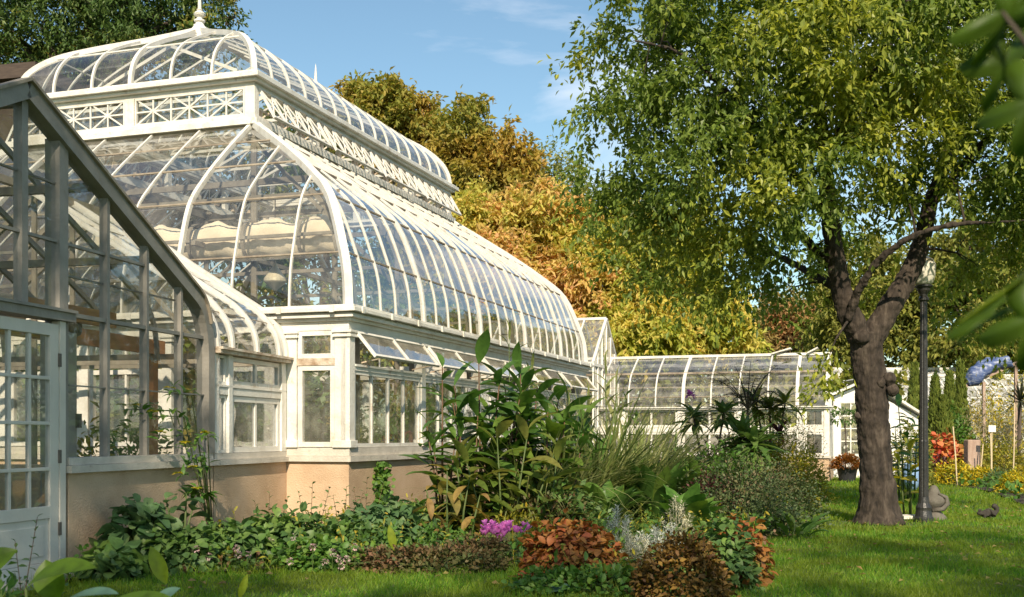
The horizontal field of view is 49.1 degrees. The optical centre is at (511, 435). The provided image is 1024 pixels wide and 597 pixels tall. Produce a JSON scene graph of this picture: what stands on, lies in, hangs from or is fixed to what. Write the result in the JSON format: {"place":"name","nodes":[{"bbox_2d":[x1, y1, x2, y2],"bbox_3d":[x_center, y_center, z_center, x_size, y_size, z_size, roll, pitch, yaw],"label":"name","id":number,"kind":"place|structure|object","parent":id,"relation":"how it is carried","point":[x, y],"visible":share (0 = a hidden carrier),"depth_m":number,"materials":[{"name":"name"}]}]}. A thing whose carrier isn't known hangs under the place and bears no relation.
{"place":"outdoors","nodes":[
{"label":"outdoors","id":0,"kind":"place"},
{"bbox_2d":[0,0,1020,435],"label":"sky","id":1,"kind":"structure","parent":0,"point":[494,48],"materials":[{"name":"blue"}]},
{"bbox_2d":[3,436,1023,596],"bbox_3d":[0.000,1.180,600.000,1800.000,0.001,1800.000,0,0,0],"label":"ground","id":2,"kind":"structure","parent":0,"point":[299,588],"depth_m":9.29,"materials":[{"name":"green plant"}]},
{"bbox_2d":[33,560,64,596],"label":"canna leaf","id":3,"kind":"object","parent":2,"relation":"on","point":[53,586],"visible":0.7,"depth_m":4.29,"materials":[{"name":"green plant"}]},
{"bbox_2d":[25,557,95,596],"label":"canna leaf","id":4,"kind":"object","parent":2,"relation":"on","point":[65,565],"visible":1,"depth_m":4.15,"materials":[{"name":"green plant"}]},
{"bbox_2d":[40,332,81,505],"bbox_3d":[-4.105,0.120,10.200,0.180,2.120,0.360,0,0,13],"label":"grey block partition","id":5,"kind":"object","parent":2,"relation":"on","point":[74,420],"visible":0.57,"depth_m":10.25,"materials":[{"name":"concrete"}]},
{"bbox_2d":[0,297,164,454],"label":"timber staging","id":6,"kind":"object","parent":2,"relation":"on","point":[87,337],"visible":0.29,"depth_m":11.78,"materials":[{"name":"brown wood"}]},
{"bbox_2d":[15,344,158,446],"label":"indoor plant","id":7,"kind":"object","parent":2,"relation":"on","point":[114,411],"visible":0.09,"depth_m":17.25,"materials":[{"name":"green plant"}]},
{"bbox_2d":[0,61,174,438],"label":"dark clad building","id":8,"kind":"structure","parent":2,"relation":"on","point":[11,71],"depth_m":24.70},
{"bbox_2d":[0,77,219,596],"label":"gabled greenhouse","id":9,"kind":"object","parent":2,"relation":"on","point":[81,496],"visible":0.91,"depth_m":9.64,"materials":[{"name":"paint"}]},
{"bbox_2d":[0,316,61,581],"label":"door","id":10,"kind":"structure","parent":9,"relation":"in","point":[18,525],"depth_m":8.96,"materials":[{"name":"paint"}]},
{"bbox_2d":[0,0,257,119],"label":"locust tree","id":11,"kind":"object","parent":2,"relation":"on","point":[132,19],"visible":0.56,"depth_m":26.24,"materials":[{"name":"green plant"}]},
{"bbox_2d":[90,404,173,455],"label":"indoor plant","id":12,"kind":"object","parent":2,"relation":"on","point":[136,442],"visible":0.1,"depth_m":12.94,"materials":[{"name":"green plant"}]},
{"bbox_2d":[2,60,268,420],"bbox_3d":[-11.937,-5.300,32.484,12.176,12.973,7.390,0,0,0],"label":"evergreen tree","id":13,"kind":"object","parent":2,"relation":"on","point":[182,158],"visible":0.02,"depth_m":32.44,"materials":[{"name":"green plant"}]},
{"bbox_2d":[88,493,185,570],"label":"oakleaf shrub","id":14,"kind":"object","parent":2,"relation":"on","point":[143,518],"visible":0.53,"depth_m":9.64,"materials":[{"name":"green plant"}]},
{"bbox_2d":[0,173,293,527],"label":"corridor greenhouse","id":15,"kind":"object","parent":2,"relation":"on","point":[244,478],"visible":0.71,"depth_m":12.85,"materials":[{"name":"paint"}]},
{"bbox_2d":[233,396,279,452],"bbox_3d":[-2.984,-0.122,12.981,0.050,0.625,1.260,0,0,13],"label":"window","id":16,"kind":"structure","parent":15,"relation":"in","point":[276,402],"depth_m":12.99,"materials":[{"name":"white paint"}]},
{"bbox_2d":[233,357,279,389],"bbox_3d":[-2.984,-0.713,12.981,0.050,0.315,1.260,0,0,13],"label":"window","id":17,"kind":"structure","parent":15,"relation":"in","point":[254,363],"depth_m":12.99,"materials":[{"name":"white paint"}]},
{"bbox_2d":[115,379,219,524],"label":"climbing vine","id":18,"kind":"object","parent":2,"relation":"on","point":[200,473],"visible":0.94,"depth_m":10.93,"materials":[{"name":"green plant"}]},
{"bbox_2d":[141,521,225,576],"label":"geranium plant","id":19,"kind":"object","parent":2,"relation":"on","point":[187,542],"visible":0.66,"depth_m":9.53,"materials":[{"name":"green plant"}]},
{"bbox_2d":[186,517,287,571],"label":"geranium plant","id":20,"kind":"object","parent":2,"relation":"on","point":[233,533],"visible":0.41,"depth_m":9.85,"materials":[{"name":"green plant"}]},
{"bbox_2d":[116,261,362,447],"bbox_3d":[-4.620,-0.902,18.665,4.208,4.563,4.457,0,0,0],"label":"indoor plant","id":21,"kind":"object","parent":2,"relation":"on","point":[239,373],"visible":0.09,"depth_m":18.49,"materials":[{"name":"green plant"}]},
{"bbox_2d":[236,351,331,447],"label":"indoor plant","id":22,"kind":"object","parent":2,"relation":"on","point":[317,433],"visible":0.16,"depth_m":15.38,"materials":[{"name":"green plant"}]},
{"bbox_2d":[0,0,597,526],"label":"glasshouse","id":23,"kind":"structure","parent":2,"relation":"on","point":[338,462],"depth_m":16.55,"materials":[{"name":"paint"}]},
{"bbox_2d":[11,371,78,445],"bbox_3d":[-6.213,-0.355,14.918,1.120,0.990,0.060,0,0,18],"label":"window","id":24,"kind":"structure","parent":23,"relation":"in","point":[14,442],"depth_m":15.05,"materials":[{"name":"white paint"}]},
{"bbox_2d":[89,369,161,445],"bbox_3d":[-4.997,-0.355,14.518,1.120,0.990,0.060,0,0,18],"label":"window","id":25,"kind":"structure","parent":23,"relation":"in","point":[92,373],"depth_m":14.53,"materials":[{"name":"white paint"}]},
{"bbox_2d":[75,215,345,268],"bbox_3d":[-4.112,-2.583,14.967,4.200,0.591,0.366,0,0,18],"label":"rolled shade cloth","id":26,"kind":"object","parent":23,"relation":"hanging from","point":[270,246],"visible":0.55,"depth_m":14.65,"materials":[{"name":"beige fabric"}]},
{"bbox_2d":[298,365,334,446],"bbox_3d":[-2.375,-0.355,13.656,0.500,0.990,0.060,0,0,18],"label":"window","id":27,"kind":"structure","parent":23,"relation":"in","point":[301,369],"depth_m":13.66,"materials":[{"name":"white paint"}]},
{"bbox_2d":[355,371,420,446],"bbox_3d":[-1.627,-0.323,14.618,0.060,0.935,2.075,0,0,18],"label":"window","id":28,"kind":"structure","parent":23,"relation":"in","point":[417,381],"depth_m":14.61,"materials":[{"name":"white paint"}]},
{"bbox_2d":[234,300,376,447],"bbox_3d":[-4.590,-0.636,22.702,3.872,4.155,3.945,0,0,0],"label":"indoor plant","id":29,"kind":"object","parent":2,"relation":"on","point":[316,347],"visible":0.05,"depth_m":22.71,"materials":[{"name":"green plant"}]},
{"bbox_2d":[263,533,365,573],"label":"geranium plant","id":30,"kind":"object","parent":2,"relation":"on","point":[305,543],"visible":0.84,"depth_m":9.71,"materials":[{"name":"green plant"}]},
{"bbox_2d":[154,80,539,419],"bbox_3d":[-5.654,-5.097,34.865,13.182,12.559,6.784,0,0,0],"label":"evergreen tree","id":31,"kind":"object","parent":2,"relation":"on","point":[386,347],"visible":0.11,"depth_m":33.96,"materials":[{"name":"green plant"}]},
{"bbox_2d":[183,340,547,441],"bbox_3d":[-8.036,-0.893,33.756,19.333,4.674,3.395,0,0,-16],"label":"hedge","id":32,"kind":"object","parent":2,"relation":"on","point":[377,388],"visible":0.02,"depth_m":34.91,"materials":[{"name":"green plant"}]},
{"bbox_2d":[325,66,448,421],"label":"oak tree","id":33,"kind":"object","parent":2,"relation":"on","point":[392,101],"visible":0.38,"depth_m":54.73,"materials":[{"name":"green plant"}]},
{"bbox_2d":[360,365,445,446],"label":"indoor plant","id":34,"kind":"object","parent":2,"relation":"on","point":[377,438],"visible":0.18,"depth_m":18.16,"materials":[{"name":"green plant"}]},
{"bbox_2d":[28,503,801,596],"bbox_3d":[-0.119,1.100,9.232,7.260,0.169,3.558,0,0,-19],"label":"edge grass","id":35,"kind":"structure","parent":2,"relation":"on","point":[303,564],"depth_m":9.39,"materials":[{"name":"green plant"}]},
{"bbox_2d":[73,536,150,582],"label":"round leaved plant","id":36,"kind":"object","parent":35,"relation":"on","point":[110,559],"visible":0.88,"depth_m":9.01,"materials":[{"name":"green plant"}]},
{"bbox_2d":[163,487,208,531],"bbox_3d":[-3.021,0.825,10.296,0.462,0.716,0.305,0,0,-16],"label":"tall mallow","id":37,"kind":"object","parent":35,"relation":"on","point":[191,506],"visible":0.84,"depth_m":10.30,"materials":[{"name":"green plant"}]},
{"bbox_2d":[243,501,343,554],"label":"hydrangea shrub","id":38,"kind":"object","parent":35,"relation":"on","point":[280,520],"visible":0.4,"depth_m":10.50,"materials":[{"name":"green plant"}]},
{"bbox_2d":[322,513,390,548],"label":"hydrangea shrub","id":39,"kind":"object","parent":35,"relation":"on","point":[365,527],"visible":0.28,"depth_m":10.83,"materials":[{"name":"green plant"}]},
{"bbox_2d":[372,461,395,504],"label":"wall creeper","id":40,"kind":"object","parent":35,"relation":"on","point":[382,474],"depth_m":14.10,"materials":[{"name":"green plant"}]},
{"bbox_2d":[328,494,443,543],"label":"hydrangea shrub","id":41,"kind":"object","parent":35,"relation":"on","point":[375,512],"visible":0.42,"depth_m":11.79,"materials":[{"name":"green plant"}]},
{"bbox_2d":[344,541,518,575],"bbox_3d":[-0.644,1.066,9.834,1.720,0.293,1.019,0,0,0],"label":"bugleweed carpet","id":42,"kind":"object","parent":35,"relation":"on","point":[464,552],"visible":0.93,"depth_m":9.66,"materials":[{"name":"brown plant"}]},
{"bbox_2d":[401,352,477,523],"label":"ginger plant","id":43,"kind":"object","parent":35,"relation":"on","point":[452,429],"visible":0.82,"depth_m":12.59,"materials":[{"name":"green plant"}]},
{"bbox_2d":[405,464,489,538],"bbox_3d":[-0.659,0.861,11.956,0.962,1.117,0.605,0,0,0],"label":"yellowing ginger","id":44,"kind":"object","parent":35,"relation":"on","point":[456,505],"visible":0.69,"depth_m":11.89,"materials":[{"name":"yellow plant"}]},
{"bbox_2d":[95,477,814,590],"bbox_3d":[1.952,1.094,19.041,6.019,0.312,23.100,0,0,17],"label":"ground cover","id":45,"kind":"object","parent":35,"relation":"on","point":[280,551],"visible":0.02,"depth_m":11.04,"materials":[{"name":"green plant"}]},
{"bbox_2d":[406,396,513,528],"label":"ginger plant","id":46,"kind":"object","parent":35,"relation":"on","point":[473,404],"visible":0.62,"depth_m":12.49,"materials":[{"name":"green plant"}]},
{"bbox_2d":[440,530,519,564],"bbox_3d":[-0.281,1.037,10.316,0.834,0.335,0.589,0,0,0],"label":"bugleweed mound","id":47,"kind":"object","parent":35,"relation":"on","point":[483,543],"visible":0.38,"depth_m":10.25,"materials":[{"name":"green plant"}]},
{"bbox_2d":[174,493,788,594],"bbox_3d":[0.167,0.965,12.666,5.480,0.518,8.604,0,0,17],"label":"dry bed growth","id":48,"kind":"object","parent":35,"relation":"on","point":[511,537],"visible":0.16,"depth_m":10.86,"materials":[{"name":"brown plant"}]},
{"bbox_2d":[417,329,551,522],"bbox_3d":[-0.323,-0.005,12.782,1.596,2.374,1.362,0,0,0],"label":"ginger plant","id":49,"kind":"object","parent":35,"relation":"on","point":[482,345],"visible":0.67,"depth_m":12.74,"materials":[{"name":"green plant"}]},
{"bbox_2d":[449,519,531,551],"bbox_3d":[-0.079,0.997,11.305,1.345,0.368,0.911,0,0,0],"label":"autumn crocus","id":50,"kind":"object","parent":35,"relation":"on","point":[504,527],"visible":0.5,"depth_m":10.88,"materials":[{"name":"purple plant"}]},
{"bbox_2d":[423,412,589,528],"bbox_3d":[-0.064,0.465,12.192,1.887,1.436,1.072,0,0,0],"label":"ginger plant","id":51,"kind":"object","parent":35,"relation":"on","point":[502,427],"visible":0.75,"depth_m":12.17,"materials":[{"name":"green plant"}]},
{"bbox_2d":[445,341,595,503],"bbox_3d":[0.102,0.044,13.229,1.798,2.277,1.342,0,0,0],"label":"ginger plant","id":52,"kind":"object","parent":35,"relation":"on","point":[516,353],"visible":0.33,"depth_m":13.19,"materials":[{"name":"green plant"}]},
{"bbox_2d":[396,429,646,534],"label":"fountain grass","id":53,"kind":"object","parent":35,"relation":"on","point":[517,485],"depth_m":12.41,"materials":[{"name":"green plant"}]},
{"bbox_2d":[490,486,608,529],"bbox_3d":[0.359,0.884,12.325,1.741,0.681,1.039,0,0,0],"label":"bronze annual","id":54,"kind":"object","parent":35,"relation":"on","point":[541,511],"visible":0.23,"depth_m":12.18,"materials":[{"name":"brown plant"}]},
{"bbox_2d":[414,401,687,517],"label":"fountain grass","id":55,"kind":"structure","parent":35,"relation":"on","point":[586,474],"depth_m":13.01,"materials":[{"name":"green plant"}]},
{"bbox_2d":[499,388,610,512],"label":"ginger plant","id":56,"kind":"object","parent":35,"relation":"on","point":[552,424],"visible":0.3,"depth_m":12.98,"materials":[{"name":"green plant"}]},
{"bbox_2d":[506,477,622,533],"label":"leafy shrub","id":57,"kind":"object","parent":35,"relation":"on","point":[580,505],"visible":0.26,"depth_m":12.27,"materials":[{"name":"green plant"}]},
{"bbox_2d":[517,508,629,581],"bbox_3d":[0.504,0.901,8.800,0.936,0.673,0.875,0,0,0],"label":"copper coleus","id":58,"kind":"object","parent":35,"relation":"on","point":[580,537],"visible":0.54,"depth_m":8.69,"materials":[{"name":"brown plant"}]},
{"bbox_2d":[536,373,627,481],"bbox_3d":[0.853,0.172,14.391,1.208,2.020,1.210,0,0,-33],"label":"banana canna","id":59,"kind":"object","parent":35,"relation":"on","point":[583,399],"visible":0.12,"depth_m":14.52,"materials":[{"name":"green plant"}]},
{"bbox_2d":[451,364,729,515],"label":"fountain grass","id":60,"kind":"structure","parent":35,"relation":"on","point":[618,456],"depth_m":13.78,"materials":[{"name":"green plant"}]},
{"bbox_2d":[501,560,696,596],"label":"mint patch","id":61,"kind":"object","parent":35,"relation":"on","point":[600,573],"visible":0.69,"depth_m":8.18,"materials":[{"name":"green plant"}]},
{"bbox_2d":[569,479,643,524],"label":"broadleaf clump","id":62,"kind":"object","parent":35,"relation":"on","point":[594,489],"visible":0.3,"depth_m":12.66,"materials":[{"name":"green plant"}]},
{"bbox_2d":[543,381,764,521],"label":"fountain grass","id":63,"kind":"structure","parent":35,"relation":"on","point":[684,454],"depth_m":14.72,"materials":[{"name":"green plant"}]},
{"bbox_2d":[614,459,704,526],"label":"broadleaf clump","id":64,"kind":"object","parent":35,"relation":"on","point":[651,488],"visible":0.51,"depth_m":13.70,"materials":[{"name":"green plant"}]},
{"bbox_2d":[657,482,725,530],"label":"broadleaf clump","id":65,"kind":"object","parent":35,"relation":"on","point":[692,497],"visible":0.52,"depth_m":12.32,"materials":[{"name":"green plant"}]},
{"bbox_2d":[672,389,741,468],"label":"whorled plant","id":66,"kind":"object","parent":35,"relation":"on","point":[723,407],"visible":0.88,"depth_m":16.94,"materials":[{"name":"green plant"}]},
{"bbox_2d":[681,509,765,592],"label":"trailing shrub","id":67,"kind":"object","parent":35,"relation":"on","point":[729,528],"visible":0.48,"depth_m":8.50,"materials":[{"name":"green plant"}]},
{"bbox_2d":[666,441,814,539],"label":"dark shrub","id":68,"kind":"object","parent":35,"relation":"on","point":[757,488],"visible":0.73,"depth_m":12.97,"materials":[{"name":"green plant"}]},
{"bbox_2d":[701,360,785,486],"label":"plant","id":69,"kind":"object","parent":35,"relation":"on","point":[747,405],"visible":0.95,"depth_m":17.56,"materials":[{"name":"green plant"}]},
{"bbox_2d":[681,439,810,519],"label":"leafy shrub","id":70,"kind":"object","parent":35,"relation":"on","point":[729,456],"visible":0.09,"depth_m":15.21,"materials":[{"name":"green plant"}]},
{"bbox_2d":[714,513,778,588],"bbox_3d":[1.829,0.941,8.971,0.543,0.598,0.862,0,0,0],"label":"red coleus","id":71,"kind":"object","parent":35,"relation":"on","point":[761,551],"visible":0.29,"depth_m":8.78,"materials":[{"name":"orange plant"}]},
{"bbox_2d":[712,410,793,473],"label":"whorled plant","id":72,"kind":"object","parent":35,"relation":"on","point":[752,435],"visible":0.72,"depth_m":16.38,"materials":[{"name":"green plant"}]},
{"bbox_2d":[735,385,806,468],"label":"whorled plant","id":73,"kind":"object","parent":35,"relation":"on","point":[757,412],"visible":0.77,"depth_m":17.97,"materials":[{"name":"green plant"}]},
{"bbox_2d":[736,431,819,507],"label":"golden shrub","id":74,"kind":"object","parent":35,"relation":"on","point":[781,456],"visible":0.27,"depth_m":17.99,"materials":[{"name":"green plant"}]},
{"bbox_2d":[728,454,837,529],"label":"dark shrub","id":75,"kind":"object","parent":35,"relation":"on","point":[799,500],"visible":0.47,"depth_m":14.00,"materials":[{"name":"green plant"}]},
{"bbox_2d":[775,442,839,501],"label":"golden shrub","id":76,"kind":"object","parent":35,"relation":"on","point":[819,477],"visible":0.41,"depth_m":19.84,"materials":[{"name":"green plant"}]},
{"bbox_2d":[65,497,805,585],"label":"bed weeds","id":77,"kind":"object","parent":2,"relation":"on","point":[428,530],"visible":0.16,"depth_m":10.81,"materials":[{"name":"green plant"}]},
{"bbox_2d":[359,84,552,326],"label":"oak tree","id":78,"kind":"object","parent":2,"relation":"on","point":[478,151],"visible":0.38,"depth_m":50.51,"materials":[{"name":"yellow plant"}]},
{"bbox_2d":[414,171,652,414],"bbox_3d":[0.932,-4.158,39.137,9.319,10.678,7.066,0,0,0],"label":"sumac tree","id":79,"kind":"object","parent":2,"relation":"on","point":[533,239],"visible":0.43,"depth_m":37.89,"materials":[{"name":"yellow plant"}]},
{"bbox_2d":[481,317,619,444],"bbox_3d":[1.012,-1.048,31.526,3.435,4.455,3.070,0,0,18],"label":"ridged greenhouse","id":80,"kind":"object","parent":2,"relation":"on","point":[606,329],"visible":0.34,"depth_m":30.98,"materials":[{"name":"white paint"}]},
{"bbox_2d":[535,135,599,208],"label":"bare tree","id":81,"kind":"object","parent":2,"relation":"on","point":[556,165],"visible":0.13,"depth_m":61.47,"materials":[{"name":"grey plant"}]},
{"bbox_2d":[161,502,1023,587],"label":"fallen leaves","id":82,"kind":"object","parent":2,"relation":"on","point":[860,567],"visible":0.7,"depth_m":10.30,"materials":[{"name":"brown plant"}]},
{"bbox_2d":[550,189,774,423],"bbox_3d":[5.195,-3.713,37.252,6.721,9.787,6.506,0,0,27],"label":"maple tree","id":83,"kind":"object","parent":2,"relation":"on","point":[628,341],"visible":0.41,"depth_m":35.96,"materials":[{"name":"yellow plant"}]},
{"bbox_2d":[626,525,740,596],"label":"brown gold coleus","id":84,"kind":"object","parent":2,"relation":"on","point":[688,551],"visible":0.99,"depth_m":7.87,"materials":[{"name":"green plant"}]},
{"bbox_2d":[580,347,833,480],"bbox_3d":[5.384,-0.588,31.218,7.000,3.537,3.720,0,0,18],"label":"greenhouse","id":85,"kind":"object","parent":2,"relation":"on","point":[827,432],"visible":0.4,"depth_m":29.80,"materials":[{"name":"paint"}]},
{"bbox_2d":[558,350,909,453],"bbox_3d":[6.990,-0.712,36.320,11.593,4.292,3.311,0,0,0],"label":"hedge","id":86,"kind":"object","parent":2,"relation":"on","point":[697,382],"visible":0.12,"depth_m":35.95,"materials":[{"name":"green plant"}]},
{"bbox_2d":[537,0,1023,525],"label":"cherry tree","id":87,"kind":"object","parent":2,"relation":"on","point":[847,102],"visible":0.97,"depth_m":13.93,"materials":[{"name":"green plant"}]},
{"bbox_2d":[730,279,844,387],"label":"beech tree","id":88,"kind":"object","parent":2,"relation":"on","point":[785,336],"visible":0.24,"depth_m":56.41,"materials":[{"name":"green plant"}]},
{"bbox_2d":[759,508,832,537],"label":"broadleaf clump","id":89,"kind":"object","parent":2,"relation":"on","point":[807,526],"visible":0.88,"depth_m":12.73,"materials":[{"name":"green plant"}]},
{"bbox_2d":[829,452,859,481],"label":"rust potted plant","id":90,"kind":"object","parent":2,"relation":"on","point":[849,473],"visible":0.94,"depth_m":28.12,"materials":[{"name":"orange plant"}]},
{"bbox_2d":[810,379,918,476],"bbox_3d":[10.078,-0.241,32.148,2.570,2.843,2.705,0,0,0],"label":"white porch","id":91,"kind":"object","parent":2,"relation":"on","point":[905,408],"visible":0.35,"depth_m":31.00,"materials":[{"name":"paint"}]},
{"bbox_2d":[785,224,964,381],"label":"ash tree","id":92,"kind":"object","parent":2,"relation":"on","point":[825,334],"visible":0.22,"depth_m":48.76,"materials":[{"name":"green plant"}]},
{"bbox_2d":[890,393,930,499],"bbox_3d":[7.040,0.203,20.098,1.003,1.955,0.926,0,0,0],"label":"trellis","id":93,"kind":"object","parent":2,"relation":"on","point":[898,397],"visible":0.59,"depth_m":20.05,"materials":[{"name":"green plant"}]},
{"bbox_2d":[892,419,930,513],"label":"canna plant","id":94,"kind":"object","parent":2,"relation":"on","point":[910,478],"visible":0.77,"depth_m":15.79,"materials":[{"name":"green plant"}]},
{"bbox_2d":[891,411,937,488],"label":"green shrub","id":95,"kind":"object","parent":2,"relation":"on","point":[932,480],"visible":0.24,"depth_m":24.87,"materials":[{"name":"green plant"}]},
{"bbox_2d":[808,368,1023,455],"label":"stone wall","id":96,"kind":"structure","parent":2,"relation":"on","point":[941,374],"depth_m":46.15,"materials":[{"name":"white paint"}]},
{"bbox_2d":[914,256,935,522],"bbox_3d":[5.603,-0.680,15.238,0.316,3.720,0.316,0,0,0],"label":"lamp post","id":97,"kind":"object","parent":2,"relation":"on","point":[923,287],"visible":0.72,"depth_m":15.19,"materials":[{"name":"black metal"}]},
{"bbox_2d":[883,201,1023,429],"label":"ash tree","id":98,"kind":"object","parent":2,"relation":"on","point":[939,347],"visible":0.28,"depth_m":47.11,"materials":[{"name":"green plant"}]},
{"bbox_2d":[946,0,1023,371],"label":"overhanging branch","id":99,"kind":"object","parent":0,"point":[1000,63],"visible":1,"depth_m":1.16,"materials":[{"name":"green plant"}]},
{"bbox_2d":[948,480,1023,503],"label":"border soil","id":100,"kind":"structure","parent":0,"point":[1021,500],"depth_m":22.15,"materials":[{"name":"brown soil"}]},
{"bbox_2d":[929,394,956,466],"bbox_3d":[11.383,0.032,29.504,0.888,2.296,0.871,0,0,26],"label":"cypress","id":101,"kind":"object","parent":100,"relation":"on","point":[942,420],"visible":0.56,"depth_m":29.37,"materials":[{"name":"green plant"}]},
{"bbox_2d":[928,427,963,473],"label":"red leaved bush","id":102,"kind":"object","parent":100,"relation":"on","point":[942,449],"visible":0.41,"depth_m":28.85,"materials":[{"name":"plant"}]},
{"bbox_2d":[954,359,970,459],"bbox_3d":[13.022,-0.523,32.500,0.713,3.406,0.723,0,0,0],"label":"cypress","id":103,"kind":"object","parent":100,"relation":"on","point":[961,389],"visible":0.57,"depth_m":32.38,"materials":[{"name":"green plant"}]},
{"bbox_2d":[954,373,1023,474],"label":"olive bush","id":104,"kind":"object","parent":100,"relation":"on","point":[988,419],"visible":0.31,"depth_m":30.92,"materials":[{"name":"beige plant"}]},
{"bbox_2d":[965,356,1017,459],"bbox_3d":[14.150,-0.585,33.022,1.731,3.529,0.683,0,0,0],"label":"blue tarpaulin","id":105,"kind":"object","parent":100,"relation":"on","point":[973,379],"visible":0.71,"depth_m":32.84,"materials":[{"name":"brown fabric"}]},
{"bbox_2d":[979,427,1023,477],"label":"green shrub","id":106,"kind":"object","parent":100,"relation":"on","point":[1006,461],"visible":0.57,"depth_m":28.39,"materials":[{"name":"green plant"}]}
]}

